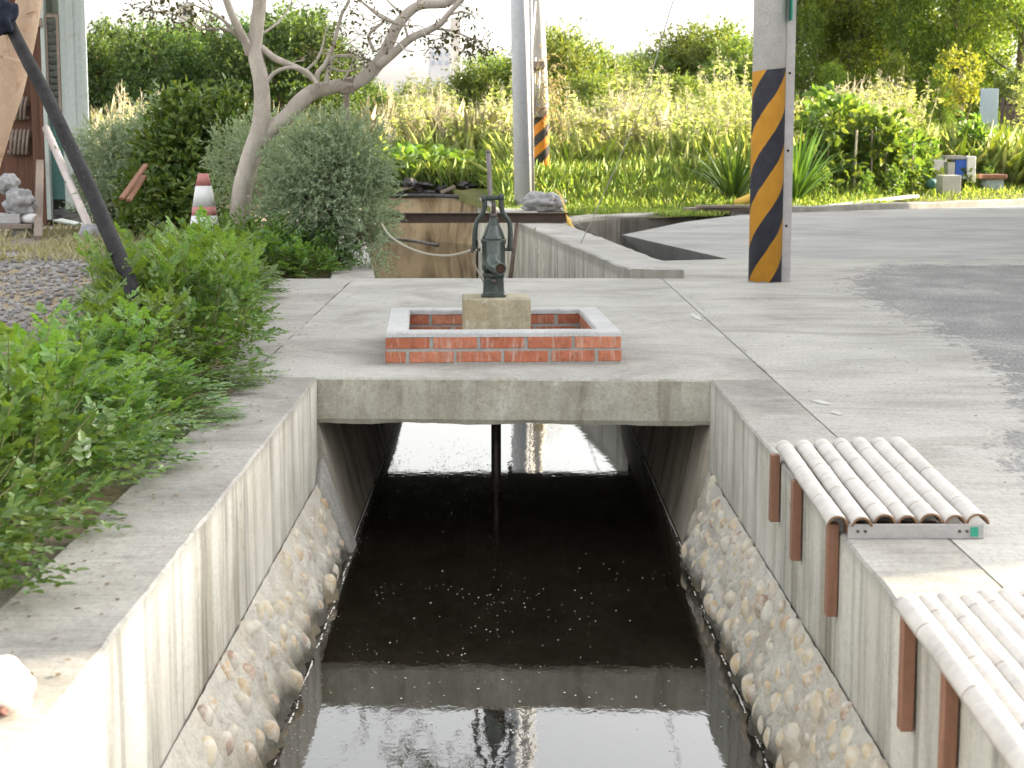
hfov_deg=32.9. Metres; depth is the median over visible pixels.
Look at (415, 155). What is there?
squash plant
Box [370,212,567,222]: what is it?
steel beam
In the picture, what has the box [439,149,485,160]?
squash plant
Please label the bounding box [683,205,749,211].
kerb
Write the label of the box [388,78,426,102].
round tree
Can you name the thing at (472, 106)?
weed plant
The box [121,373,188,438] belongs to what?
hedge shrub
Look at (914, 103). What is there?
weed plant
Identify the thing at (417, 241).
pipe
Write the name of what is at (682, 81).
round tree
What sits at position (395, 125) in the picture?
weed plant
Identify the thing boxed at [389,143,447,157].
squash plant
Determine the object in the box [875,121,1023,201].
grass
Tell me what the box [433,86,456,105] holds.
round tree
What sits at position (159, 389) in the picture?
hedge shrub
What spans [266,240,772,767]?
water
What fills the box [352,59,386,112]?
forest tree
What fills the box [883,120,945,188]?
vegetable plant
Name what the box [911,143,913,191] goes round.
garden stake
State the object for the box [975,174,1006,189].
roofed box
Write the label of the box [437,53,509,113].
round tree
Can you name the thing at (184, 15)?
house
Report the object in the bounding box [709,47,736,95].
weed plant
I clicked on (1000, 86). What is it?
clipped bush
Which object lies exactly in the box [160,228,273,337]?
hedge shrub
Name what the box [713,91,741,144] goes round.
weed plant
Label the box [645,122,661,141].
weed plant
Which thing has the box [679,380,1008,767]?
canal wall
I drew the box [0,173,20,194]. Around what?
tied sack
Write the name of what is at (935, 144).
vegetable plant
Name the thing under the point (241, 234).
hedge shrub
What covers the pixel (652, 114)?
weed plant
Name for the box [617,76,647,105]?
weed plant
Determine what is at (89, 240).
hedge shrub
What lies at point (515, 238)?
iron stake
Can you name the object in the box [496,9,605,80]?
round tree
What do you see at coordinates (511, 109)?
weed plant
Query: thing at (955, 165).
garden box
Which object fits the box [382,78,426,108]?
weed plant
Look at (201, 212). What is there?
hedge shrub
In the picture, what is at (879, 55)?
feathery tree
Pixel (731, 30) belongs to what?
round tree
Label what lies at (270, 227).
hedge shrub
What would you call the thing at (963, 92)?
yellow bush
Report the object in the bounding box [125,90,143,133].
dry weed
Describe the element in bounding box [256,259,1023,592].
pavement
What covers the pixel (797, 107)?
weed plant
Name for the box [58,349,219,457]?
hedge shrub
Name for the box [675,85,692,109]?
weed plant
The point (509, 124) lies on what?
weed plant
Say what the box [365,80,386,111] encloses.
round tree
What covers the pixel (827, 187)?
vegetable plant
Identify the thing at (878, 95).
weed plant
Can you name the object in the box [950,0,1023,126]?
feathery tree
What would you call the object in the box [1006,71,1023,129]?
pale bush
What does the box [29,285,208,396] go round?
hedge shrub
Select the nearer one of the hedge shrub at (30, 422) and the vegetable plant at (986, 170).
the hedge shrub at (30, 422)
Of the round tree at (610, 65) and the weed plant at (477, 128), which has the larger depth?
the round tree at (610, 65)
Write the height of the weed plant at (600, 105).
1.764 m
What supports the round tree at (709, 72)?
on the field
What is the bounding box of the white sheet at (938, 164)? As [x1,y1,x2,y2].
[932,160,946,178]
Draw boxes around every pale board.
[394,186,413,191]
[440,185,455,193]
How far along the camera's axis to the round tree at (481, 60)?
72.65 m
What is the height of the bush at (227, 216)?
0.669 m
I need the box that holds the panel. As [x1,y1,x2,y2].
[980,89,998,130]
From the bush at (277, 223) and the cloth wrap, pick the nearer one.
the cloth wrap
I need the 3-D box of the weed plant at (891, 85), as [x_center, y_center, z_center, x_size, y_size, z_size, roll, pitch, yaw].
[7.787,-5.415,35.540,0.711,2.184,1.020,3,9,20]
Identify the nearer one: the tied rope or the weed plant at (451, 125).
the tied rope
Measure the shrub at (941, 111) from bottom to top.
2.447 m
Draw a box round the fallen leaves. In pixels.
[3,282,1005,675]
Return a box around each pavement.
[228,278,352,386]
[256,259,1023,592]
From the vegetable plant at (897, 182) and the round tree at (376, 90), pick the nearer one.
the vegetable plant at (897, 182)
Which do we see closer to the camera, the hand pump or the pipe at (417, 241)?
the hand pump
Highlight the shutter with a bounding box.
[7,96,31,154]
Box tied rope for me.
[555,189,574,227]
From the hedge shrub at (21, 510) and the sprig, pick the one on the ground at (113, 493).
the hedge shrub at (21, 510)
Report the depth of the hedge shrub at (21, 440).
4.71 m
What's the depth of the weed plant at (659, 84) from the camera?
41.57 m
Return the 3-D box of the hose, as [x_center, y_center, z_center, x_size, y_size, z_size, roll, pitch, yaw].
[-0.586,-0.947,11.483,0.087,0.183,4.279,-2,8,-11]
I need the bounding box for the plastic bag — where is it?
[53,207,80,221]
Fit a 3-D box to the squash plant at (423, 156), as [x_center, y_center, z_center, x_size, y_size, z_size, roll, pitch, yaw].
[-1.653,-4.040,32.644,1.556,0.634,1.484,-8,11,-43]
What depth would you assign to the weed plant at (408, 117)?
38.65 m
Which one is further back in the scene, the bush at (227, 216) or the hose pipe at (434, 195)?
the hose pipe at (434, 195)
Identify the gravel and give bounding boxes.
[0,252,270,354]
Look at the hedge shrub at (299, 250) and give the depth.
13.79 m
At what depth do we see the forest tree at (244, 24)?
58.49 m
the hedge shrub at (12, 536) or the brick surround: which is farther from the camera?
the brick surround
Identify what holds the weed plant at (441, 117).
on the field
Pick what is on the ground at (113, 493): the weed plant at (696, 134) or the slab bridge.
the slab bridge
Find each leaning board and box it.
[0,0,42,165]
[34,160,43,239]
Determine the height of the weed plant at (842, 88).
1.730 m
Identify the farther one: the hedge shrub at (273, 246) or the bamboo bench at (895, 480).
the hedge shrub at (273, 246)
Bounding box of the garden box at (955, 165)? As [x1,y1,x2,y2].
[941,156,975,181]
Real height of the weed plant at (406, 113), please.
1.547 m
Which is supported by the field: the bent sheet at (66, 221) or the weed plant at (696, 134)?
the weed plant at (696, 134)
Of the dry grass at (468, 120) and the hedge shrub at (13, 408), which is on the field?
the dry grass at (468, 120)
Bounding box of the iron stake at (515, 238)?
[508,223,518,277]
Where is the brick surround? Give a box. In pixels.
[385,307,620,364]
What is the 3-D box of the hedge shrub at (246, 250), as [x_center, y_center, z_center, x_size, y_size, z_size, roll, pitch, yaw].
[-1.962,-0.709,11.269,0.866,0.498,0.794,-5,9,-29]
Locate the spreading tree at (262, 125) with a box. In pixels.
[117,0,503,227]
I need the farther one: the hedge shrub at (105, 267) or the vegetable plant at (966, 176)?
the vegetable plant at (966, 176)
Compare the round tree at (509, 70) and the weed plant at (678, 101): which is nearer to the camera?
the weed plant at (678, 101)
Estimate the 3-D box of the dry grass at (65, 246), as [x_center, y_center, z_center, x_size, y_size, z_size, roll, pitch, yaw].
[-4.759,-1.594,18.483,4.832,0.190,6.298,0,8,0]
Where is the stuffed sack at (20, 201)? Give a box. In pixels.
[1,186,37,216]
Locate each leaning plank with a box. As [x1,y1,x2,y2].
[119,164,147,199]
[126,175,145,201]
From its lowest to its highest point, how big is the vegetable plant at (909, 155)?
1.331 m
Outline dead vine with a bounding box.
[533,45,572,152]
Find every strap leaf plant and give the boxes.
[676,126,750,197]
[748,121,858,199]
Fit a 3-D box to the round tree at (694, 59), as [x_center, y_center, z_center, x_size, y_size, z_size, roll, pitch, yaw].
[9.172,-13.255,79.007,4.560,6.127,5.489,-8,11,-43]
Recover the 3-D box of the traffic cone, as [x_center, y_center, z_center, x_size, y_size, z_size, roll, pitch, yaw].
[-2.683,-1.435,15.139,0.429,0.796,0.429,0,8,0]
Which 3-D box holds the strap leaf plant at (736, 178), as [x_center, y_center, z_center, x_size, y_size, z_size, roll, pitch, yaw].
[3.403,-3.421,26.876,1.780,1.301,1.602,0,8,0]
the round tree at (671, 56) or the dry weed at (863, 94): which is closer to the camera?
the dry weed at (863, 94)
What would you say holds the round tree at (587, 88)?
on the field
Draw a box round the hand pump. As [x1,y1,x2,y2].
[471,150,513,492]
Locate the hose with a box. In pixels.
[381,223,477,256]
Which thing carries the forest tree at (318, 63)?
on the field
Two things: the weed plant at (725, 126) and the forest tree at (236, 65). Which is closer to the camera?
the weed plant at (725, 126)
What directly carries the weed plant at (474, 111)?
on the field
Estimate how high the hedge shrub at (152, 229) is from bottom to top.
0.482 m
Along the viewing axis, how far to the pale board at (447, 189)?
31.62 m
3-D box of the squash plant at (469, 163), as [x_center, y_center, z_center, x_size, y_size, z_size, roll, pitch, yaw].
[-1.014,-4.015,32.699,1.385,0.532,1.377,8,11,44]
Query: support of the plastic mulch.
on the bank wall at (460, 233)
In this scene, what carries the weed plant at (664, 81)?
on the field
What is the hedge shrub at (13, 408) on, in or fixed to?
on the ground at (113, 493)
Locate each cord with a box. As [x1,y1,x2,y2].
[473,249,482,281]
[533,227,544,274]
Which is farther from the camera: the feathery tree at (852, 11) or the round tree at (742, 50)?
the round tree at (742, 50)
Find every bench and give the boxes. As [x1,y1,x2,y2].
[0,223,33,236]
[768,437,989,616]
[894,588,1023,767]
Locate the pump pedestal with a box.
[462,293,530,328]
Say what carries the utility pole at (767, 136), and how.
on the pavement at (944, 339)
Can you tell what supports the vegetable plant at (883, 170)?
on the field
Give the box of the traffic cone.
[190,173,218,229]
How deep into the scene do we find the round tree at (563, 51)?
64.20 m
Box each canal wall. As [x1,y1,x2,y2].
[0,377,348,767]
[330,208,374,278]
[478,197,683,278]
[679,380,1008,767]
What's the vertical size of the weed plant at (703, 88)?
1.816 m
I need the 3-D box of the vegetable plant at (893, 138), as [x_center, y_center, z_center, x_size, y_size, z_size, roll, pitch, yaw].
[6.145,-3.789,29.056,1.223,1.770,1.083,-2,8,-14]
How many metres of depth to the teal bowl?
29.57 m
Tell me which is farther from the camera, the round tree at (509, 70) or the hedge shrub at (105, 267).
the round tree at (509, 70)
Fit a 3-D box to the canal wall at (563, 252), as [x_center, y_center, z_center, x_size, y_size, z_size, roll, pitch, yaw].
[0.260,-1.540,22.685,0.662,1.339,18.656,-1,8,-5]
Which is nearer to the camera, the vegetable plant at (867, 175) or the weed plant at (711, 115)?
the vegetable plant at (867, 175)
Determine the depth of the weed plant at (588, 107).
43.21 m
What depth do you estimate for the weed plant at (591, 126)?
32.16 m
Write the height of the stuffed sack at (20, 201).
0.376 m
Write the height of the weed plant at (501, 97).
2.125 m
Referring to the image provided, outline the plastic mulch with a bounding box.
[397,177,477,197]
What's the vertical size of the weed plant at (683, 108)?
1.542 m
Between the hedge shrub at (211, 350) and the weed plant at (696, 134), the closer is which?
the hedge shrub at (211, 350)
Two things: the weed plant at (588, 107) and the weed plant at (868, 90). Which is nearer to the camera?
the weed plant at (868, 90)
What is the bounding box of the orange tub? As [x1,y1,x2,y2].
[734,194,749,204]
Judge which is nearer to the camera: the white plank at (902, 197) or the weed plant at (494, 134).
the white plank at (902, 197)
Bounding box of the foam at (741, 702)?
[274,422,767,767]
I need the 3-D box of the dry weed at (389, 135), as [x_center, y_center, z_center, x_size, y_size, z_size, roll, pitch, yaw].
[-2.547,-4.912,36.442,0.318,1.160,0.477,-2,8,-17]
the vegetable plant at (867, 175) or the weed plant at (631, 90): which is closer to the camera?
the vegetable plant at (867, 175)
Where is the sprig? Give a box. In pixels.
[239,367,277,383]
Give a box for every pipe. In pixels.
[42,125,91,224]
[293,194,458,198]
[382,237,438,246]
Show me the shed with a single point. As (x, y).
(60, 53)
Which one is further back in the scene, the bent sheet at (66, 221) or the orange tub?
the orange tub
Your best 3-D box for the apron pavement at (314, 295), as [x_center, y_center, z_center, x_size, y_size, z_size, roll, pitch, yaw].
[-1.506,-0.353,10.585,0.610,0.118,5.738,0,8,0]
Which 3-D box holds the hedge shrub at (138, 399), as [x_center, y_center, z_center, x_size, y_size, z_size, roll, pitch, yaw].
[-1.382,0.112,5.765,0.764,0.465,0.734,-5,10,-32]
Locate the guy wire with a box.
[580,0,673,243]
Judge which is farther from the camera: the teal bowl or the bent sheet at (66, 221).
the teal bowl
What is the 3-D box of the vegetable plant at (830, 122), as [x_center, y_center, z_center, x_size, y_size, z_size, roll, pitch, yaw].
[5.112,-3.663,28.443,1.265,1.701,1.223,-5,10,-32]
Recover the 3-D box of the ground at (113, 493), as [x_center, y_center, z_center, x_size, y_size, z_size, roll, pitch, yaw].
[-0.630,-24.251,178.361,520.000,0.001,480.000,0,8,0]
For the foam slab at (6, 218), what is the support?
on the bench at (20, 227)
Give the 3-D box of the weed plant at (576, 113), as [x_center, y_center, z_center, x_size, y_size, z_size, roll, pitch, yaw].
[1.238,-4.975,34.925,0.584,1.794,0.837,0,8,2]
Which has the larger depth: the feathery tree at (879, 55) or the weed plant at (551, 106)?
the feathery tree at (879, 55)
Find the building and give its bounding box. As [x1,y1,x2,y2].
[428,17,461,91]
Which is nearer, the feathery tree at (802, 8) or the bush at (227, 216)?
the bush at (227, 216)
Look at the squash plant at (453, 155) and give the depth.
32.70 m
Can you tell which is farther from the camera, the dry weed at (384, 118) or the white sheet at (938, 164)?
the dry weed at (384, 118)
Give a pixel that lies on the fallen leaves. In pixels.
(175, 512)
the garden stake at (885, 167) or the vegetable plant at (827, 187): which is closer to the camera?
the vegetable plant at (827, 187)
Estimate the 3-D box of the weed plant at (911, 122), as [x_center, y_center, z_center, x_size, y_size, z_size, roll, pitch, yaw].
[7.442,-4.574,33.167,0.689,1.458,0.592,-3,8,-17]
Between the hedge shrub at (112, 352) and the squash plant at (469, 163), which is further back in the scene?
the squash plant at (469, 163)
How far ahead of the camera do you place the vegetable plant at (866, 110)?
30.58 m
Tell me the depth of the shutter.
21.97 m
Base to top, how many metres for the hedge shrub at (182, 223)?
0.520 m
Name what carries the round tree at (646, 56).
on the field
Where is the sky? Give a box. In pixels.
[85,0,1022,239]
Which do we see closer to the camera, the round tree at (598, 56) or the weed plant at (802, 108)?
the weed plant at (802, 108)
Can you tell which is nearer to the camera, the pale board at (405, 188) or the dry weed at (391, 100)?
the pale board at (405, 188)
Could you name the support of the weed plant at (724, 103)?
on the field
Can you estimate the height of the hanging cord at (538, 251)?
0.388 m
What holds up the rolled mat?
on the bench at (20, 227)
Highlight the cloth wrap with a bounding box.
[0,0,18,35]
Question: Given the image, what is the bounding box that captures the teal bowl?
[925,178,935,188]
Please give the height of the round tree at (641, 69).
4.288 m
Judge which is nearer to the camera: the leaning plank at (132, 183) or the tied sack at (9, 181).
the leaning plank at (132, 183)
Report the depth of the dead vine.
28.86 m
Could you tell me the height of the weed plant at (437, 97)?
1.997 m
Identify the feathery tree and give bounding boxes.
[746,34,808,91]
[748,0,833,100]
[750,0,884,99]
[802,0,911,98]
[810,0,943,121]
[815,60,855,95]
[858,0,951,122]
[867,52,915,102]
[892,1,942,119]
[894,0,1013,126]
[908,0,1023,125]
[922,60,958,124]
[938,5,1017,120]
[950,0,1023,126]
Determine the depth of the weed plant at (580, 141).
31.85 m
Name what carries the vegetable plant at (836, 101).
on the field
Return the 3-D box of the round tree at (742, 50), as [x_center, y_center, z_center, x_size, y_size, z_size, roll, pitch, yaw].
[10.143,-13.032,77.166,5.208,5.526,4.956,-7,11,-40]
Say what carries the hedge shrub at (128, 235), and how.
on the ground at (113, 493)
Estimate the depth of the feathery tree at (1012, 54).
53.54 m
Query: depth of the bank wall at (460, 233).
31.32 m
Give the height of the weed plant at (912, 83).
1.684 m
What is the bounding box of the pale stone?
[0,655,35,716]
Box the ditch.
[574,215,735,260]
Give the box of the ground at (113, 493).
[0,210,578,607]
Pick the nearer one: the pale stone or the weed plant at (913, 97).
the pale stone
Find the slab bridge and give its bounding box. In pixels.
[253,278,771,552]
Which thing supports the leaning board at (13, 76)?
on the ground at (113, 493)
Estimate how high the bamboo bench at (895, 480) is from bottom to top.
0.305 m
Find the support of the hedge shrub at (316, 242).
on the ground at (113, 493)
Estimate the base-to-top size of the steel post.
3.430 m
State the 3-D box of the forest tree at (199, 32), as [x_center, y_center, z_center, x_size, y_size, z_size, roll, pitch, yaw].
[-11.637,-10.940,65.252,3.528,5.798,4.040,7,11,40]
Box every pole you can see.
[7,23,161,346]
[341,78,354,260]
[511,0,534,205]
[528,0,548,167]
[748,0,786,282]
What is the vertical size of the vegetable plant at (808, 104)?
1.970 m
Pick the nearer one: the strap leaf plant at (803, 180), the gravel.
the gravel
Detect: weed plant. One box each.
[120,93,149,114]
[365,91,394,119]
[377,109,401,137]
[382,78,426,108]
[386,86,408,106]
[387,120,408,141]
[391,103,409,132]
[395,89,421,111]
[397,104,420,131]
[398,84,432,139]
[406,62,446,103]
[422,89,446,108]
[423,85,456,117]
[424,107,449,132]
[426,78,464,114]
[428,92,458,111]
[441,106,468,133]
[443,109,467,140]
[460,91,488,114]
[466,106,489,119]
[468,99,488,117]
[471,107,510,148]
[477,122,502,146]
[485,85,512,125]
[491,86,511,110]
[493,67,512,107]
[496,97,512,112]
[499,110,512,136]
[500,108,512,141]
[503,103,512,117]
[548,81,577,119]
[549,86,561,121]
[549,107,564,127]
[560,95,587,140]
[567,126,594,156]
[569,90,603,128]
[575,102,612,152]
[577,96,604,113]
[584,97,612,115]
[590,91,616,115]
[604,60,633,107]
[606,105,635,148]
[608,102,638,121]
[614,90,648,120]
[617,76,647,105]
[621,65,665,110]
[621,98,653,145]
[622,90,668,140]
[630,82,673,129]
[634,60,675,108]
[635,82,674,120]
[641,112,679,144]
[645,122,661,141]
[649,79,675,111]
[652,97,684,122]
[654,82,680,124]
[660,94,696,125]
[668,109,692,142]
[673,101,710,145]
[674,103,704,155]
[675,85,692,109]
[679,91,714,138]
[681,92,714,120]
[694,65,728,106]
[695,80,728,111]
[696,70,727,110]
[698,89,725,120]
[700,101,727,138]
[704,90,749,142]
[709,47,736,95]
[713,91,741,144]
[719,87,746,117]
[720,84,751,137]
[720,96,749,138]
[727,54,752,98]
[731,101,750,124]
[732,78,749,97]
[794,89,808,132]
[794,100,801,120]
[834,80,850,93]
[852,76,888,105]
[859,73,900,115]
[865,82,898,113]
[867,70,883,105]
[868,84,906,118]
[870,78,901,103]
[873,67,907,116]
[873,89,899,112]
[877,101,902,120]
[889,90,924,127]
[897,75,943,131]
[900,107,917,128]
[901,90,925,126]
[902,79,915,105]
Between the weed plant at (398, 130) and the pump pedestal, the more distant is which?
the weed plant at (398, 130)
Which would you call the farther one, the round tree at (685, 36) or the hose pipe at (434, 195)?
the round tree at (685, 36)
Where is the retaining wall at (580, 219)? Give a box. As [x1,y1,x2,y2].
[563,211,681,225]
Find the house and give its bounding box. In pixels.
[178,3,207,31]
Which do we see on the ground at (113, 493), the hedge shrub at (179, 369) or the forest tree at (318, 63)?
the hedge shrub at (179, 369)
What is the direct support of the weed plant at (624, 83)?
on the field
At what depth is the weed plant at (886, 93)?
34.94 m
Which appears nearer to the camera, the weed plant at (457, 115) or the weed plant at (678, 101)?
the weed plant at (678, 101)
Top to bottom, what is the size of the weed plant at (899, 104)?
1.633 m
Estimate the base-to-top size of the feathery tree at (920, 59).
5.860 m
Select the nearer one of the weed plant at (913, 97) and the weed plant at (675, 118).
the weed plant at (675, 118)
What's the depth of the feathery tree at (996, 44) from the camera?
60.69 m
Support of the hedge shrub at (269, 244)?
on the ground at (113, 493)
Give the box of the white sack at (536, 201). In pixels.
[520,191,566,211]
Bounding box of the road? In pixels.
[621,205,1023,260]
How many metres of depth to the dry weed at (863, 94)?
35.58 m
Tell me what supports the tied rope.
attached to the steel beam
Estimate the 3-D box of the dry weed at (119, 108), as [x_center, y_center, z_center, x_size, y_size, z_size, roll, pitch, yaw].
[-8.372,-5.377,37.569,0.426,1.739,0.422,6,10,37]
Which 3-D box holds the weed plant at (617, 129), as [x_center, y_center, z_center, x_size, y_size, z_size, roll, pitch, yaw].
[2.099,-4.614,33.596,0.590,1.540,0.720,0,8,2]
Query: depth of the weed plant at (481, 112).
39.15 m
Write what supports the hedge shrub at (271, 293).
on the ground at (113, 493)
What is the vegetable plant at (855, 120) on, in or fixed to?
on the field
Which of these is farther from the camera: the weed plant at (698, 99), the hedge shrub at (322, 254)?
the weed plant at (698, 99)
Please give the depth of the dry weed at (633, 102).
37.76 m
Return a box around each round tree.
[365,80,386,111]
[369,79,404,106]
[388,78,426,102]
[416,78,448,100]
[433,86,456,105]
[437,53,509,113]
[443,47,510,105]
[478,54,511,103]
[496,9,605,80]
[505,15,613,113]
[550,33,619,107]
[556,67,622,113]
[588,43,632,84]
[594,53,651,95]
[602,72,648,101]
[612,52,664,91]
[624,41,680,101]
[629,29,699,99]
[645,14,715,64]
[647,68,696,102]
[665,24,751,102]
[678,6,752,95]
[686,27,752,94]
[689,51,751,99]
[717,51,752,94]
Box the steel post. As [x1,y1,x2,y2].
[781,0,796,281]
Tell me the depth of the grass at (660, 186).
27.32 m
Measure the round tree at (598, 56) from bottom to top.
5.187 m
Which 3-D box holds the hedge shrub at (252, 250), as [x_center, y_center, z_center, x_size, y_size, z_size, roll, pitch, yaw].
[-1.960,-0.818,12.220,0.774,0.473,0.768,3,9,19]
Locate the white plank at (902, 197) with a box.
[829,195,918,204]
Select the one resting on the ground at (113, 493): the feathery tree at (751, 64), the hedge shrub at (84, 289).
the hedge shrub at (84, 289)
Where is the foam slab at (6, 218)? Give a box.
[0,213,21,223]
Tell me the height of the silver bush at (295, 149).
1.609 m
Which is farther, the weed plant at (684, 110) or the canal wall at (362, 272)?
the weed plant at (684, 110)
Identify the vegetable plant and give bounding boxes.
[794,81,883,175]
[794,100,843,160]
[794,116,837,182]
[807,108,868,193]
[810,167,837,195]
[819,107,892,185]
[826,92,885,167]
[839,104,921,194]
[845,116,888,176]
[858,168,880,196]
[872,118,918,195]
[876,127,934,194]
[881,164,905,196]
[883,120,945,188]
[904,169,924,196]
[908,137,944,183]
[927,167,946,189]
[945,133,975,155]
[950,110,997,158]
[961,167,977,188]
[965,148,992,181]
[979,166,997,186]
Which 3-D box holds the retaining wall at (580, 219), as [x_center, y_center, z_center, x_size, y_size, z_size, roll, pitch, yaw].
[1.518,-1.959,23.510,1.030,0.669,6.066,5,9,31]
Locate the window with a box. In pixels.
[44,14,61,110]
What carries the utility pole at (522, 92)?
on the ground at (113, 493)
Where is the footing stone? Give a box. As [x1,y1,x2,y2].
[78,224,99,239]
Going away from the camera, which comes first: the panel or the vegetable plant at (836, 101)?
the vegetable plant at (836, 101)
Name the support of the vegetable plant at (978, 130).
on the field
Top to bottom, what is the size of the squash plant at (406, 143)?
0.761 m
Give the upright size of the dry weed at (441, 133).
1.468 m
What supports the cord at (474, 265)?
hanging from the hand pump
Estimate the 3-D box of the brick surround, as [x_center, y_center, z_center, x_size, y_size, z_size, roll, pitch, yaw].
[-0.070,-0.248,8.911,1.134,0.181,1.203,0,8,-3]
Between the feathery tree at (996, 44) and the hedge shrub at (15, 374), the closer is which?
the hedge shrub at (15, 374)
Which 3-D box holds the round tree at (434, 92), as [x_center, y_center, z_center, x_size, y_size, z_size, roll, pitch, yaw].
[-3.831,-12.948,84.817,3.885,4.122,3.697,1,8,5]
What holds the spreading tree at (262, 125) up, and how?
on the ground at (113, 493)
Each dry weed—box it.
[94,112,106,153]
[104,84,127,135]
[112,97,128,124]
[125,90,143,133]
[373,107,392,142]
[377,81,396,113]
[386,124,393,144]
[406,81,427,123]
[429,85,448,120]
[433,108,450,138]
[437,98,453,129]
[608,91,624,111]
[609,93,626,115]
[627,91,644,110]
[644,93,652,118]
[657,89,672,121]
[843,72,867,113]
[852,77,870,106]
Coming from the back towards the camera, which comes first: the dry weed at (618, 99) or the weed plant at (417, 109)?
the dry weed at (618, 99)
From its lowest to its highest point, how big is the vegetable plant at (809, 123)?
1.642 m
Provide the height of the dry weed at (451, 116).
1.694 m
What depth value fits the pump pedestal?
8.89 m
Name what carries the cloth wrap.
attached to the support pole at (100, 213)
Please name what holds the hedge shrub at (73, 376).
on the ground at (113, 493)
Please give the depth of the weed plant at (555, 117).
39.17 m
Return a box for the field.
[117,175,1023,217]
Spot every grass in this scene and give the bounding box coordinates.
[0,221,284,262]
[89,87,1023,185]
[89,90,680,167]
[394,147,894,216]
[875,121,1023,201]
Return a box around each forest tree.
[86,11,134,102]
[86,27,130,117]
[88,34,145,113]
[91,11,194,114]
[129,13,190,100]
[148,25,224,102]
[174,10,251,91]
[174,16,220,84]
[187,30,280,112]
[215,10,290,99]
[228,0,334,117]
[270,13,374,118]
[271,1,346,118]
[283,7,345,105]
[295,32,374,117]
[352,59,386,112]
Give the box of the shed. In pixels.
[0,0,91,225]
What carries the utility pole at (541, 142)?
on the ground at (113, 493)
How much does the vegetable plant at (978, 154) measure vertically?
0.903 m
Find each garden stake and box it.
[853,130,857,187]
[870,130,872,183]
[884,152,886,192]
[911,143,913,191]
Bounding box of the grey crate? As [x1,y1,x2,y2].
[936,175,960,195]
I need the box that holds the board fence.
[998,96,1023,128]
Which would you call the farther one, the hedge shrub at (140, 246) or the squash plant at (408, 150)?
the squash plant at (408, 150)
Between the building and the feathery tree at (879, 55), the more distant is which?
the building
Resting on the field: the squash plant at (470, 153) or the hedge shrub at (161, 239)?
the squash plant at (470, 153)
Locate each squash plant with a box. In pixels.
[359,155,415,184]
[366,141,416,155]
[368,144,419,160]
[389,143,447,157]
[392,153,462,177]
[394,153,431,179]
[400,143,460,154]
[418,146,476,158]
[419,151,463,164]
[438,157,478,175]
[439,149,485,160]
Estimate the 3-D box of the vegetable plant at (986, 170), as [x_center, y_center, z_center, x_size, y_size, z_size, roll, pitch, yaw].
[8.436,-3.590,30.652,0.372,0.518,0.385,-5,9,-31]
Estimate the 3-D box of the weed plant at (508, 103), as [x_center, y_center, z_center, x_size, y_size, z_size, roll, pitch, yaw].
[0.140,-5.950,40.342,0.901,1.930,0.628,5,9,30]
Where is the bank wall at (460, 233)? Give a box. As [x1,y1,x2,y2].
[109,197,476,244]
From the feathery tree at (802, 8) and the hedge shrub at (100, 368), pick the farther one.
the feathery tree at (802, 8)
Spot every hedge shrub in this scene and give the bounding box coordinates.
[0,297,152,482]
[0,315,179,497]
[0,321,162,533]
[0,351,79,511]
[0,376,118,567]
[0,391,96,594]
[0,425,87,542]
[0,461,36,589]
[4,345,145,469]
[27,352,212,472]
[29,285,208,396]
[51,236,204,343]
[56,221,194,312]
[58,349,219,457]
[67,341,228,417]
[70,240,223,351]
[71,253,145,313]
[71,279,208,383]
[82,227,197,320]
[82,241,166,284]
[87,340,242,414]
[98,257,224,358]
[108,215,283,369]
[118,342,266,400]
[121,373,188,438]
[124,371,245,440]
[137,220,188,244]
[149,229,288,361]
[150,205,275,317]
[150,219,281,331]
[158,334,286,388]
[159,216,191,233]
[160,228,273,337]
[166,237,273,293]
[185,220,246,239]
[213,225,286,279]
[216,246,278,313]
[217,235,290,292]
[225,225,303,274]
[230,236,277,284]
[234,233,282,288]
[239,228,307,279]
[241,230,302,273]
[249,218,314,269]
[270,235,342,277]
[288,237,345,271]
[296,246,351,276]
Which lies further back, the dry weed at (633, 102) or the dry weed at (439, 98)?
the dry weed at (439, 98)
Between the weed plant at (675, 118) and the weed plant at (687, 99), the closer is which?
the weed plant at (675, 118)
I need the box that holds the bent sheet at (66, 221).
[53,218,82,226]
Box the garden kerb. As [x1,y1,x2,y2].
[729,199,1023,215]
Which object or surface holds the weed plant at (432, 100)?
on the field
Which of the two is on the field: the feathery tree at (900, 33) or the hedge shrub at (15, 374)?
the feathery tree at (900, 33)
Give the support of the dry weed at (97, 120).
on the field
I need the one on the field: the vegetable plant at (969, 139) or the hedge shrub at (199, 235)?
the vegetable plant at (969, 139)
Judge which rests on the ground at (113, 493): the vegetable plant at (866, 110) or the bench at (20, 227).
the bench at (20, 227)
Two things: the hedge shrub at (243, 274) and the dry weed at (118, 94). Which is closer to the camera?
the hedge shrub at (243, 274)
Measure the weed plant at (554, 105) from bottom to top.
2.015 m
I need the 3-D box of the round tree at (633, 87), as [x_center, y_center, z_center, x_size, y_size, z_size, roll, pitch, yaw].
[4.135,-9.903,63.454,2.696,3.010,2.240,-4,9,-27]
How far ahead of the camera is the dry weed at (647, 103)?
38.72 m
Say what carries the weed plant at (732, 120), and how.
on the field
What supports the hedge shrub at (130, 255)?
on the ground at (113, 493)
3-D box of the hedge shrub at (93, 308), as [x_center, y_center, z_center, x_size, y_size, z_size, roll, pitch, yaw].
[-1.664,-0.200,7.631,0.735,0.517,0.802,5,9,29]
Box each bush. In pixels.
[54,78,175,227]
[106,73,273,238]
[190,100,412,277]
[210,204,261,234]
[246,193,362,273]
[930,42,987,124]
[992,67,1023,126]
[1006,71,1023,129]
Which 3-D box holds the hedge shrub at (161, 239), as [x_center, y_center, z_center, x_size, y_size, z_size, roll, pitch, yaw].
[-1.565,-0.403,8.761,0.841,0.756,0.868,0,8,3]
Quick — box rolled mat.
[21,214,36,223]

